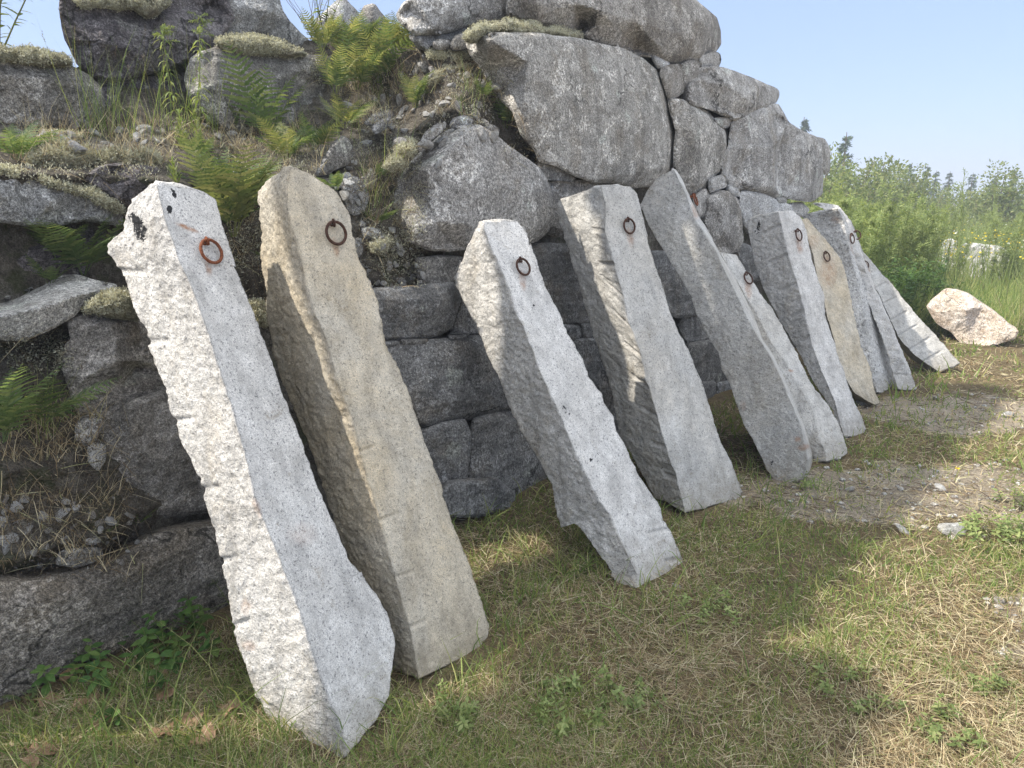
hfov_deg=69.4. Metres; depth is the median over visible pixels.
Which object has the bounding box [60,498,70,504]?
stone chip
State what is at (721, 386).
boulder
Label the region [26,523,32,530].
stone chip
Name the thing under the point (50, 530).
stone chip
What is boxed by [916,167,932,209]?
spruce tree
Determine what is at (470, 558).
long grass
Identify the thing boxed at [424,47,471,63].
lichen cushion
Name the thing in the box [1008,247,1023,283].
feathery weed
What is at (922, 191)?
stalk weed
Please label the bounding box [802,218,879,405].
granite post
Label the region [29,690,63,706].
fallen leaf
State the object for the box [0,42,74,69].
lichen cushion
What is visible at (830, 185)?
bush
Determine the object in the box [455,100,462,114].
stone chip
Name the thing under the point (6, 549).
stone chip
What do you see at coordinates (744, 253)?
boulder
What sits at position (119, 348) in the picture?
boulder
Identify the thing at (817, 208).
feathery weed
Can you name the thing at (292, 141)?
fern
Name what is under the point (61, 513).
stone chip
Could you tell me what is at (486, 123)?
stone chip
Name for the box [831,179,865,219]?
feathery weed
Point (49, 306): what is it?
stone slab
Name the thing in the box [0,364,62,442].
fern
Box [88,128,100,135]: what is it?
stone chip
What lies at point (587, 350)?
boulder
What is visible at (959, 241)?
stalk weed
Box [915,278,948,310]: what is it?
broad weed
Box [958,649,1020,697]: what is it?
leafy weed
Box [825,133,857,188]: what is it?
spruce tree
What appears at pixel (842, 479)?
gravel
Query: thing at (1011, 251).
feathery weed
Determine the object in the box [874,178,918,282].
feathery weed
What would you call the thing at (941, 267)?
broad weed
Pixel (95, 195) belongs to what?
lichen cushion
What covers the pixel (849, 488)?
field stone
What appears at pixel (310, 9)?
dead twigs
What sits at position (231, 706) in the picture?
fallen leaf
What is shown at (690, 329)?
boulder
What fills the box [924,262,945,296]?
broad weed
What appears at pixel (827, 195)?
feathery weed
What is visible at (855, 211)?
feathery weed
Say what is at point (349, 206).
loose stone
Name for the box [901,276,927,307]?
broad weed
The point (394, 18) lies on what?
fern
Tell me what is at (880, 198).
stalk weed
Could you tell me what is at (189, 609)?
broad leaved plant
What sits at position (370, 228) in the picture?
loose stone
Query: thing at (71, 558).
stone chip
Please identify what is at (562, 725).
leafy weed
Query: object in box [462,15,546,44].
lichen cushion
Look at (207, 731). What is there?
fallen leaf
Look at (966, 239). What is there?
feathery weed
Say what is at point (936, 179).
spruce tree
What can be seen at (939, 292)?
broad weed
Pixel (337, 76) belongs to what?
fern
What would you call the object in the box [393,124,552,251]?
boulder
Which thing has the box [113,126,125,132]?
stone chip
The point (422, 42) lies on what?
boulder
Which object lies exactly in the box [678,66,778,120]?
boulder
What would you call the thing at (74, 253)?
fern
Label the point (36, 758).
fallen leaf
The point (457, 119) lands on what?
loose stone
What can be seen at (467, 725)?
leafy weed
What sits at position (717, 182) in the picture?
wedge stone
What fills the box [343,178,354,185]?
stone chip
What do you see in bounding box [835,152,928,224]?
bush
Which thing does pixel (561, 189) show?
boulder
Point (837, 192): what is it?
feathery weed
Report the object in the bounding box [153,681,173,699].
fallen leaf
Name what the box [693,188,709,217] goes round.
wedge stone
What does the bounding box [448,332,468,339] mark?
wedge stone
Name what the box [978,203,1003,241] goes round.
feathery weed
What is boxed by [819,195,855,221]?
feathery weed
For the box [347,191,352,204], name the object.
stone chip
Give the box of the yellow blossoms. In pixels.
[939,219,1023,260]
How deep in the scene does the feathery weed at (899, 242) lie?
11.64 m
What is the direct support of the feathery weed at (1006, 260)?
on the ground at (976, 385)
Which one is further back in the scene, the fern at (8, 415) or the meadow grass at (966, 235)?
the meadow grass at (966, 235)
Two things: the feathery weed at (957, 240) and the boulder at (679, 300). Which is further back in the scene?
the feathery weed at (957, 240)
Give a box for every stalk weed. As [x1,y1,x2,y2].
[871,180,886,259]
[917,169,928,212]
[942,183,964,287]
[947,168,971,287]
[983,184,1000,291]
[997,210,1023,305]
[1004,179,1023,303]
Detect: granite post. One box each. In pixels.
[107,180,394,757]
[257,165,488,678]
[454,219,683,587]
[557,184,741,512]
[640,168,812,482]
[720,252,846,462]
[748,210,865,438]
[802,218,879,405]
[803,208,893,392]
[813,203,916,390]
[853,226,959,371]
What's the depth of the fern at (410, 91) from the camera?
3.94 m
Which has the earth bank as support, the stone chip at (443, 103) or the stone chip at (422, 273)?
the stone chip at (443, 103)
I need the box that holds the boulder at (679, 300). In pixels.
[651,250,696,317]
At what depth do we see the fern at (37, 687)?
2.35 m
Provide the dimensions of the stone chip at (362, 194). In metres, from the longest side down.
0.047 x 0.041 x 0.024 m
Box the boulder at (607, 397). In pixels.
[598,389,619,435]
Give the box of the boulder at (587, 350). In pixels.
[573,338,610,388]
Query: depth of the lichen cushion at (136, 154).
2.81 m
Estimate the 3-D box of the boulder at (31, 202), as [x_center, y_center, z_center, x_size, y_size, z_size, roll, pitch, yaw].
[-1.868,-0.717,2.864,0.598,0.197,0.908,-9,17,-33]
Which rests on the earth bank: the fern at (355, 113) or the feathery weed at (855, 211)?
the fern at (355, 113)
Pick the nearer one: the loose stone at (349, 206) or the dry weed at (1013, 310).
the loose stone at (349, 206)
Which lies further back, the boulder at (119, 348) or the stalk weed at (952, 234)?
the stalk weed at (952, 234)
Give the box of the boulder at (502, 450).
[468,409,547,493]
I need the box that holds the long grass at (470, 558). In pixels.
[0,322,1023,767]
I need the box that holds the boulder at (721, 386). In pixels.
[716,380,730,393]
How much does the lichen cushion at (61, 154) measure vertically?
0.160 m
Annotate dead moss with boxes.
[0,44,546,585]
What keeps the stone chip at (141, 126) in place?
on the earth bank
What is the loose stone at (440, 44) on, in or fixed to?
on the earth bank
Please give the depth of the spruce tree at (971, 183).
52.11 m
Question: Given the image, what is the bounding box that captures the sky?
[1,0,1023,200]
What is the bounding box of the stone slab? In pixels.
[0,274,116,340]
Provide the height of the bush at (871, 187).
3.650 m
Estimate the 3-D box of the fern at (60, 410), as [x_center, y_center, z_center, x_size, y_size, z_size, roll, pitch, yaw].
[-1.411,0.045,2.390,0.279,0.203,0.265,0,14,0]
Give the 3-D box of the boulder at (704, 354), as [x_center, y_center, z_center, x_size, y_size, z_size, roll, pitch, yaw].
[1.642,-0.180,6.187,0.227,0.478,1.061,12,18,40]
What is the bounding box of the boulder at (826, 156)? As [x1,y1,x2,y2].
[818,137,829,173]
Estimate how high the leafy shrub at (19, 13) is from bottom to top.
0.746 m
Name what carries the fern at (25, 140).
on the earth bank
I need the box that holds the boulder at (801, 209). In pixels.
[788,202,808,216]
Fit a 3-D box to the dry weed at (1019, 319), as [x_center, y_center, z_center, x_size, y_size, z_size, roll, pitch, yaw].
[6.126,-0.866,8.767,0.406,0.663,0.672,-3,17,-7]
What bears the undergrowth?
on the ground at (976, 385)
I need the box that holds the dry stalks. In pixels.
[0,49,552,599]
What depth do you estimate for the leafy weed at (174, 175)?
2.79 m
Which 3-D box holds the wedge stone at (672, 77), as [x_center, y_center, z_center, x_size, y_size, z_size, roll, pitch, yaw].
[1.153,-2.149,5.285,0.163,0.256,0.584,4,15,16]
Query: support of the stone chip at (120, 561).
on the boulder at (52, 620)
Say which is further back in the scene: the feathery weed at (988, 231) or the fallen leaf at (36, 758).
the feathery weed at (988, 231)
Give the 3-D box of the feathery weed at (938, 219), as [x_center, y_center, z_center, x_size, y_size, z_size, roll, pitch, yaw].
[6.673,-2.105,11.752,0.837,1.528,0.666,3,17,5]
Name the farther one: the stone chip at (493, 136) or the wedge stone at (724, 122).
the wedge stone at (724, 122)
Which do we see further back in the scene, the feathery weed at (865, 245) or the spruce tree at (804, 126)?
the spruce tree at (804, 126)
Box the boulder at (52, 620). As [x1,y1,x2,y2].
[0,518,229,704]
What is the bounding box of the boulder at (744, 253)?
[734,243,759,281]
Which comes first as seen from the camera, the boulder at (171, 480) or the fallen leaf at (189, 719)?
the fallen leaf at (189, 719)
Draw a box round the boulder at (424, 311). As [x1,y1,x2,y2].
[372,282,461,339]
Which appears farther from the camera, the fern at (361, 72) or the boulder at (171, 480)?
the fern at (361, 72)
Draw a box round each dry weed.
[995,290,1023,326]
[1007,292,1023,336]
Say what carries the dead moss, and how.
on the earth bank
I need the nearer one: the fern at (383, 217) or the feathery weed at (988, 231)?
the fern at (383, 217)
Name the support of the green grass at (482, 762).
on the ground at (976, 385)
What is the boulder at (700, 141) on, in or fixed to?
on the earth bank
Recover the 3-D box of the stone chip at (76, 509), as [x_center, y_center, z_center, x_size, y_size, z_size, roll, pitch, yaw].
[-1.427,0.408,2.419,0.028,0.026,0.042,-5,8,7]
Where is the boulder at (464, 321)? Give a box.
[451,299,478,334]
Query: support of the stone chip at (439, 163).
on the boulder at (473, 184)
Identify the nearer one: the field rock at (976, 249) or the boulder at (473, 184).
the boulder at (473, 184)
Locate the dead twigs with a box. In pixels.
[286,0,327,37]
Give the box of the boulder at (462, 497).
[442,477,515,517]
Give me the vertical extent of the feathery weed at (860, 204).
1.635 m
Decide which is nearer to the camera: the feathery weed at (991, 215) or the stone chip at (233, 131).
the stone chip at (233, 131)
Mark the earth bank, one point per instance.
(16, 242)
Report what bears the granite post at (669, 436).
on the ground at (976, 385)
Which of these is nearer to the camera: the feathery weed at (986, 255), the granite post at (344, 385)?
the granite post at (344, 385)
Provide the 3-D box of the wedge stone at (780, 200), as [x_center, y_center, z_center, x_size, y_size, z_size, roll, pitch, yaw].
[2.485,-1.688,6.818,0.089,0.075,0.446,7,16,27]
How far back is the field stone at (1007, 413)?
5.59 m
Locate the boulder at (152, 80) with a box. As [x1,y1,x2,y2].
[97,72,186,105]
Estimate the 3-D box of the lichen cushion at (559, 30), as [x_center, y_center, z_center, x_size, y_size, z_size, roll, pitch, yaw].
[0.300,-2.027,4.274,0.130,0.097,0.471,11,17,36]
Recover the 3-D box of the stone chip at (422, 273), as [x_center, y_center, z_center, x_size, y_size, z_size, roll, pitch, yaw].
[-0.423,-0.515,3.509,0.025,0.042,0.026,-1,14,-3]
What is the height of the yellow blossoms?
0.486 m
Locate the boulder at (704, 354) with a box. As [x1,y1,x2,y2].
[685,339,726,382]
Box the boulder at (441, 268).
[415,255,462,283]
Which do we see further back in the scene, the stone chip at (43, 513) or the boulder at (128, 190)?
the boulder at (128, 190)
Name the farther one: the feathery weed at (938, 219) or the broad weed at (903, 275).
the feathery weed at (938, 219)
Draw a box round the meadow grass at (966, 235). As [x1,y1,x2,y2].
[803,209,1023,324]
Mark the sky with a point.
(939, 84)
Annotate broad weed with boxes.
[877,266,925,302]
[878,254,897,281]
[879,262,927,286]
[882,269,931,310]
[884,252,919,307]
[890,265,921,299]
[892,251,931,305]
[892,258,941,300]
[894,258,945,290]
[895,279,919,306]
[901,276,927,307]
[905,256,929,305]
[909,270,935,303]
[913,247,950,310]
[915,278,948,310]
[922,276,967,325]
[922,281,970,328]
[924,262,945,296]
[927,277,938,318]
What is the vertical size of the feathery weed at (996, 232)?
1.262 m
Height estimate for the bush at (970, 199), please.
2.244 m
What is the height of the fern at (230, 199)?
0.409 m
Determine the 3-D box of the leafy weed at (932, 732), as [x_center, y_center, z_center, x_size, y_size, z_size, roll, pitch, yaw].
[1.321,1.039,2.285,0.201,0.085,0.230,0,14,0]
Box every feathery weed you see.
[801,180,844,218]
[805,196,856,223]
[812,199,850,211]
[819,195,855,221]
[824,190,857,206]
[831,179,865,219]
[844,196,867,220]
[847,188,881,265]
[849,216,876,253]
[852,184,873,220]
[852,209,889,263]
[853,208,894,262]
[854,197,884,262]
[856,203,899,270]
[856,230,865,246]
[860,231,873,255]
[865,203,907,270]
[870,217,902,279]
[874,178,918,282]
[883,179,926,280]
[886,211,913,271]
[887,221,904,265]
[896,191,928,255]
[896,197,943,279]
[896,212,927,260]
[897,194,935,220]
[899,218,919,258]
[906,216,945,276]
[907,206,950,288]
[911,202,952,270]
[920,204,960,273]
[926,202,947,243]
[933,196,952,259]
[941,218,967,281]
[942,208,960,238]
[949,236,974,279]
[950,204,966,238]
[952,237,973,280]
[963,211,978,232]
[968,216,996,243]
[973,238,1011,285]
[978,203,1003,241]
[981,209,1001,243]
[983,204,1000,229]
[989,218,1005,245]
[989,218,1017,284]
[990,222,1006,245]
[997,237,1019,285]
[1001,240,1023,288]
[1002,226,1023,278]
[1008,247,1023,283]
[1012,212,1023,243]
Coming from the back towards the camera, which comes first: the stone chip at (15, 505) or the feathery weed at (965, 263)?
the feathery weed at (965, 263)
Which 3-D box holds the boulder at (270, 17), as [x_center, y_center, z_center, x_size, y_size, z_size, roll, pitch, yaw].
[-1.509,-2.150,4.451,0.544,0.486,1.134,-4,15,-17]
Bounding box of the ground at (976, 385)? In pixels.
[0,201,1023,767]
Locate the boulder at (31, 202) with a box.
[0,178,122,226]
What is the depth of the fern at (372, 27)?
4.16 m
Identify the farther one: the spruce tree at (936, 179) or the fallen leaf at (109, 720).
the spruce tree at (936, 179)
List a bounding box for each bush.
[787,141,887,218]
[812,145,897,213]
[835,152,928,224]
[868,156,939,217]
[875,160,948,223]
[916,185,957,225]
[930,182,997,219]
[949,187,1004,223]
[951,158,1023,236]
[998,188,1023,219]
[999,180,1023,222]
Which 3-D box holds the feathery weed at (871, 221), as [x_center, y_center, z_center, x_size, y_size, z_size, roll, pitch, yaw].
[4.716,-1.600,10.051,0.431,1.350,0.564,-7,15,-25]
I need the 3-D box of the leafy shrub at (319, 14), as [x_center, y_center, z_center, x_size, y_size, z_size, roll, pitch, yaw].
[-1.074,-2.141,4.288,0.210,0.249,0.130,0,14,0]
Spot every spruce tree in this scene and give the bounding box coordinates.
[800,117,812,132]
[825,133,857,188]
[901,164,916,188]
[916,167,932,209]
[927,171,941,199]
[942,173,954,204]
[963,174,976,200]
[1006,170,1019,201]
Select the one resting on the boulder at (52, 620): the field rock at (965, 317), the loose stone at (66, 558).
the loose stone at (66, 558)
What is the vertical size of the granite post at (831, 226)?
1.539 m
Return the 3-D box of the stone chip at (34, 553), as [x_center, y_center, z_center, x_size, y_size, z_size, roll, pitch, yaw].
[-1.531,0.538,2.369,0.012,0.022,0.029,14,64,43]
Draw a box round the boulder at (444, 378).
[388,334,509,427]
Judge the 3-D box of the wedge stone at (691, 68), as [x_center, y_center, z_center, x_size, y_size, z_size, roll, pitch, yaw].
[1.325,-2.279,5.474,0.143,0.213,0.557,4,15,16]
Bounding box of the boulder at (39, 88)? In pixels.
[0,61,104,127]
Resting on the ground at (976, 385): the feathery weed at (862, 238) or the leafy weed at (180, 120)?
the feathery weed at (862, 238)
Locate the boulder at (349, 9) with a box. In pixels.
[315,0,361,36]
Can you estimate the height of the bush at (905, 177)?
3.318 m
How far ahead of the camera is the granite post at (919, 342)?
7.11 m
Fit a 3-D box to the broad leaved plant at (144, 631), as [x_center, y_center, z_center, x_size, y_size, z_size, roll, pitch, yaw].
[-1.103,0.817,2.620,0.362,0.231,0.478,13,19,41]
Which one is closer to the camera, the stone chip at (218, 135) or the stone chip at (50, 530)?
the stone chip at (50, 530)
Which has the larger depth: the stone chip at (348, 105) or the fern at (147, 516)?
the stone chip at (348, 105)
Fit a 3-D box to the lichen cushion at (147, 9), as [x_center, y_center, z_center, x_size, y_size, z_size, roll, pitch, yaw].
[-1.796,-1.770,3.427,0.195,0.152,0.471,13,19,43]
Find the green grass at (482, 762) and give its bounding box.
[0,304,1023,767]
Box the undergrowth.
[899,264,1023,335]
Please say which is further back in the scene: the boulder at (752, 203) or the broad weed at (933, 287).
the broad weed at (933, 287)
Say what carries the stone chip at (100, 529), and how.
on the earth bank
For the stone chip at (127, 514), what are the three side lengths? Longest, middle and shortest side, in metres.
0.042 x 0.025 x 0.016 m
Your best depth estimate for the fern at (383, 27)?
4.26 m
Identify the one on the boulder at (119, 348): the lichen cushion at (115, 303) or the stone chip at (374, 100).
the lichen cushion at (115, 303)
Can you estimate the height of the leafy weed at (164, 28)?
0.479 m
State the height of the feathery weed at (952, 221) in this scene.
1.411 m
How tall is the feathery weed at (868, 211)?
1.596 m
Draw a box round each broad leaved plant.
[30,613,203,696]
[68,595,199,677]
[79,635,186,731]
[130,579,233,657]
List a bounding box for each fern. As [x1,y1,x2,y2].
[0,119,78,159]
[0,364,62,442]
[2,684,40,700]
[24,219,87,258]
[25,255,75,283]
[27,377,120,425]
[32,213,125,274]
[132,508,157,523]
[169,144,245,188]
[174,125,289,236]
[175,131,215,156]
[217,153,299,193]
[220,41,308,139]
[227,97,246,130]
[253,116,314,159]
[279,111,345,149]
[298,8,343,49]
[314,43,362,93]
[314,91,380,127]
[315,171,343,189]
[321,12,365,50]
[329,22,389,89]
[336,8,386,45]
[353,17,413,83]
[359,14,400,40]
[361,200,398,223]
[362,17,415,46]
[362,162,386,176]
[389,10,408,36]
[397,69,433,107]
[467,78,499,98]
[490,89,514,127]
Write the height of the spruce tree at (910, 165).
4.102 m
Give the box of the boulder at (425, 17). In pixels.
[396,0,506,35]
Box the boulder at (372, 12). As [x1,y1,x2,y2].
[360,3,389,32]
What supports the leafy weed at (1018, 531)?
on the ground at (976, 385)
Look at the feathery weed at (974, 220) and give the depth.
25.07 m
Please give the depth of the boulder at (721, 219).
5.78 m
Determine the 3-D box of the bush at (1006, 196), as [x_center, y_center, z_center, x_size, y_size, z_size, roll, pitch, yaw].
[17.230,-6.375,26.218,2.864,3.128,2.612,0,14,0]
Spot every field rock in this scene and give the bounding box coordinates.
[926,288,1018,345]
[937,239,956,270]
[960,243,1010,281]
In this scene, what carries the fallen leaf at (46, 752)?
on the ground at (976, 385)
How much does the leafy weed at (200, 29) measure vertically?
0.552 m
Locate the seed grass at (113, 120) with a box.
[2,1,488,442]
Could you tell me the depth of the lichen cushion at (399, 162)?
3.32 m
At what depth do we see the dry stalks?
2.55 m
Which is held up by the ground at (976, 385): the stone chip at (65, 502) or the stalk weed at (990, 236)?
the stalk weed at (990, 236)
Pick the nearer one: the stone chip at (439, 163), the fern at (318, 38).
the stone chip at (439, 163)
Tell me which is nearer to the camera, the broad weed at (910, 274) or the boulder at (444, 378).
the boulder at (444, 378)
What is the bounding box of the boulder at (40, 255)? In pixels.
[16,223,93,277]
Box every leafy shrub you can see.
[0,0,33,45]
[309,0,342,36]
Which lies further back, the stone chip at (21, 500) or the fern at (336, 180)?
the fern at (336, 180)
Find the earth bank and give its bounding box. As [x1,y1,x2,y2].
[0,16,795,573]
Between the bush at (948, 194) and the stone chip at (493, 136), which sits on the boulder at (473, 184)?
the stone chip at (493, 136)
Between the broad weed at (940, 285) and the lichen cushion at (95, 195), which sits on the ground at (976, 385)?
the broad weed at (940, 285)
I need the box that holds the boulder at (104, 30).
[59,0,234,79]
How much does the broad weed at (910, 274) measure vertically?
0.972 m
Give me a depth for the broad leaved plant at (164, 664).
2.36 m
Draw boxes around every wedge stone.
[385,340,400,346]
[400,338,427,344]
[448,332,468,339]
[537,162,575,181]
[564,324,581,340]
[581,323,593,337]
[651,55,670,71]
[660,64,684,98]
[681,60,701,86]
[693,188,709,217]
[698,51,720,66]
[708,174,727,192]
[714,117,732,128]
[726,184,740,196]
[776,197,786,203]
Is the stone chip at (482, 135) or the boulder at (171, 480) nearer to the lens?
the boulder at (171, 480)
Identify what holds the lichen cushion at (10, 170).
on the boulder at (31, 202)
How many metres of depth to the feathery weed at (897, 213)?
10.59 m
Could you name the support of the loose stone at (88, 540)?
on the earth bank
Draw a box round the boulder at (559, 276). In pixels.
[531,242,589,324]
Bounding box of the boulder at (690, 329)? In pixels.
[676,316,708,343]
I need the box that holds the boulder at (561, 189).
[547,180,613,237]
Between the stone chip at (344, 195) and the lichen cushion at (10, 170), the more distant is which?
the stone chip at (344, 195)
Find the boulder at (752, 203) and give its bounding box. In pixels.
[737,190,793,233]
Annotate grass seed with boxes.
[30,8,493,419]
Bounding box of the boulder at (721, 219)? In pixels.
[701,190,743,252]
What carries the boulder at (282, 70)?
on the earth bank
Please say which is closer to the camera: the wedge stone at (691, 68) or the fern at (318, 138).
the fern at (318, 138)
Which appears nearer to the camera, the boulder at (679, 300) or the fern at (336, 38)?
the fern at (336, 38)
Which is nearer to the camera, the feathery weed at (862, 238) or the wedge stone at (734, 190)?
the wedge stone at (734, 190)
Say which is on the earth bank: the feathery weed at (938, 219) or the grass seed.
the grass seed
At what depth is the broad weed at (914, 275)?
9.66 m
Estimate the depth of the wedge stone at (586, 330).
4.53 m
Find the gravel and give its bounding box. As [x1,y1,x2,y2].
[726,393,1023,654]
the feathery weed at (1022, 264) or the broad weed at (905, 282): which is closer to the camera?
the broad weed at (905, 282)
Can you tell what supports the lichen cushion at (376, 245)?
on the earth bank
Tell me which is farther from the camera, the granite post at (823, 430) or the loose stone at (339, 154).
the granite post at (823, 430)
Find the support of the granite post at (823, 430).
on the ground at (976, 385)
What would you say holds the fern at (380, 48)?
on the earth bank
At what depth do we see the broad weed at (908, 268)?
9.56 m
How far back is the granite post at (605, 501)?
3.29 m
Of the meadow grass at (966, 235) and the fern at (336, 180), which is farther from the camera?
the meadow grass at (966, 235)
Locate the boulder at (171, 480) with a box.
[98,389,207,517]
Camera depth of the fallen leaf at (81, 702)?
2.29 m
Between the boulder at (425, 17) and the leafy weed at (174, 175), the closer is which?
the leafy weed at (174, 175)
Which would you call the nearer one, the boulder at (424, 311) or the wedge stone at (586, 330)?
the boulder at (424, 311)
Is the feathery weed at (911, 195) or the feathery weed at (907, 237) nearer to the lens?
the feathery weed at (907, 237)
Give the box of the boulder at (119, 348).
[62,313,165,418]
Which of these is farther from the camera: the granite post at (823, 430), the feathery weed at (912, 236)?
the feathery weed at (912, 236)
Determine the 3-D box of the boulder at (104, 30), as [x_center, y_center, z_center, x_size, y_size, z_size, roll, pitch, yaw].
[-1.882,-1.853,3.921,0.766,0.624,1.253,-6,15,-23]
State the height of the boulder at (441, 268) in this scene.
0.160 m
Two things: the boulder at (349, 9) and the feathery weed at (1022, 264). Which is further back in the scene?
the feathery weed at (1022, 264)
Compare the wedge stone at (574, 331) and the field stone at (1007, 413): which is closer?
the wedge stone at (574, 331)
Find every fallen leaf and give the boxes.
[19,738,40,767]
[24,741,60,756]
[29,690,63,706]
[55,668,77,681]
[70,691,102,710]
[89,710,111,729]
[145,669,168,681]
[149,720,177,740]
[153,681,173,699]
[181,711,203,732]
[190,721,220,744]
[216,698,242,715]
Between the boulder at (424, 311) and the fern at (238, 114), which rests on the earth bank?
the fern at (238, 114)
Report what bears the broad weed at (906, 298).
on the ground at (976, 385)
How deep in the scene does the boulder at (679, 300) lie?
5.34 m
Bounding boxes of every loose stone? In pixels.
[0,516,18,544]
[56,544,102,567]
[75,414,102,445]
[84,537,100,544]
[87,440,105,469]
[315,135,353,175]
[342,176,368,215]
[354,238,363,256]
[361,227,380,238]
[364,109,394,125]
[364,168,377,189]
[371,116,393,133]
[417,60,428,72]
[417,147,426,151]
[421,122,443,140]
[432,39,450,49]
[449,115,473,129]
[450,32,466,51]
[483,123,499,130]
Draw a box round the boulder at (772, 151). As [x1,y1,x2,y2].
[719,104,822,201]
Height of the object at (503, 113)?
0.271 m
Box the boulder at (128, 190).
[84,163,160,206]
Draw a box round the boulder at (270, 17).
[217,0,308,47]
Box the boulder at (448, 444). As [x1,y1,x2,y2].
[421,418,471,485]
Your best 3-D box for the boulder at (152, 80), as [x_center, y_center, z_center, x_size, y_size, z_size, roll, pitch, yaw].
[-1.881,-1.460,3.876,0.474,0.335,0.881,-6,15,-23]
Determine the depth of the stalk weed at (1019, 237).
10.04 m
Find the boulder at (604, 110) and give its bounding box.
[466,32,674,187]
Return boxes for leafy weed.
[152,23,188,135]
[162,155,180,182]
[174,107,187,147]
[187,11,213,136]
[187,97,203,136]
[431,678,481,735]
[531,664,625,736]
[596,676,667,712]
[676,584,741,628]
[794,471,824,490]
[811,649,891,715]
[890,692,988,751]
[958,498,1023,551]
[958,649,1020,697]
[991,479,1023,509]
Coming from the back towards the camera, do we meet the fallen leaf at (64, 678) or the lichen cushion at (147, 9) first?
the lichen cushion at (147, 9)
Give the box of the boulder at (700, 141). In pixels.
[667,98,727,195]
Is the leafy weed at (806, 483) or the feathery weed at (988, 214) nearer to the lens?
the leafy weed at (806, 483)
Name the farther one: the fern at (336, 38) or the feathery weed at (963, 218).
the feathery weed at (963, 218)
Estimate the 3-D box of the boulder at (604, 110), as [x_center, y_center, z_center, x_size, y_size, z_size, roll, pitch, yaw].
[0.551,-1.745,4.905,0.707,0.866,2.724,12,18,39]
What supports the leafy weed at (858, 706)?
on the ground at (976, 385)
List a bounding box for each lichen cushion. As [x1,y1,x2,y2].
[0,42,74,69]
[0,162,25,178]
[23,137,98,168]
[35,170,126,215]
[40,127,83,143]
[71,0,172,19]
[80,285,138,321]
[97,143,166,165]
[213,31,307,58]
[248,297,268,327]
[365,234,394,255]
[381,153,410,173]
[393,135,418,160]
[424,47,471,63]
[424,59,472,88]
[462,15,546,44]
[544,23,583,38]
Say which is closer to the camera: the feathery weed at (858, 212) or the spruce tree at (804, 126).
the feathery weed at (858, 212)
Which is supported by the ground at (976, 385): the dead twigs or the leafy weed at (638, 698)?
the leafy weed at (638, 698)
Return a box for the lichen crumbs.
[0,46,537,374]
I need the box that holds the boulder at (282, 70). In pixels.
[184,46,333,132]
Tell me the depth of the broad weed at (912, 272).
9.80 m
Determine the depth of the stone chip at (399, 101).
4.11 m
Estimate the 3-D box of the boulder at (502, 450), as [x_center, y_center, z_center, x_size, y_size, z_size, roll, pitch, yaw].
[-0.011,0.403,4.220,0.388,0.689,1.095,10,17,34]
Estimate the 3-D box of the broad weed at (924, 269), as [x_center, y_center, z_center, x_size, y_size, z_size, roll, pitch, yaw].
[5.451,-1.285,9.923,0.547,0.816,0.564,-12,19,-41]
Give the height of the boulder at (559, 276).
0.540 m
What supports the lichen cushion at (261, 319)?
on the earth bank
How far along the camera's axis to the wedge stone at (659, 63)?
5.03 m
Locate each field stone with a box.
[845,486,854,491]
[854,400,865,405]
[896,525,910,535]
[934,483,946,492]
[937,522,966,536]
[1001,411,1013,417]
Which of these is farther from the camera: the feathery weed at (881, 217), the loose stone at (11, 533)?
the feathery weed at (881, 217)
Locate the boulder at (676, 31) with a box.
[506,0,720,63]
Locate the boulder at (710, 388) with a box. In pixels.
[702,381,715,398]
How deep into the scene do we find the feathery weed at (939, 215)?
14.60 m
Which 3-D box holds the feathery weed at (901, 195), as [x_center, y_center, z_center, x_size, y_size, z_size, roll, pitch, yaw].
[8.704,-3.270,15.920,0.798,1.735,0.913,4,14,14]
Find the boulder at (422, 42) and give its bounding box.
[408,26,470,50]
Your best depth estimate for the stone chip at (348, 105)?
3.99 m
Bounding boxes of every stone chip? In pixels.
[2,542,9,554]
[9,501,23,512]
[19,495,28,502]
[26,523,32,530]
[30,548,37,556]
[39,511,48,519]
[44,527,54,533]
[55,512,62,522]
[58,508,70,517]
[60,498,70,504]
[67,131,75,138]
[67,140,87,151]
[68,555,78,561]
[71,120,79,129]
[72,504,80,512]
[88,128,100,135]
[88,511,95,518]
[95,519,105,525]
[98,526,103,533]
[105,516,116,525]
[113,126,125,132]
[115,559,124,565]
[125,512,134,518]
[133,132,140,142]
[136,124,152,131]
[214,132,221,138]
[227,130,237,135]
[339,191,348,200]
[342,101,357,110]
[342,172,350,178]
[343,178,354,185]
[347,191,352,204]
[358,191,365,202]
[360,140,372,145]
[369,95,379,104]
[393,137,406,144]
[396,94,403,106]
[416,139,433,148]
[420,271,424,279]
[422,111,428,116]
[435,136,447,144]
[435,159,442,168]
[438,100,450,106]
[438,138,446,147]
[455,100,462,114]
[478,126,486,141]
[481,119,488,125]
[489,131,498,142]
[491,83,502,90]
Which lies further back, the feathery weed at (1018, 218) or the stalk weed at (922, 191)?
the feathery weed at (1018, 218)
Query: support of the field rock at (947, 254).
on the ground at (976, 385)

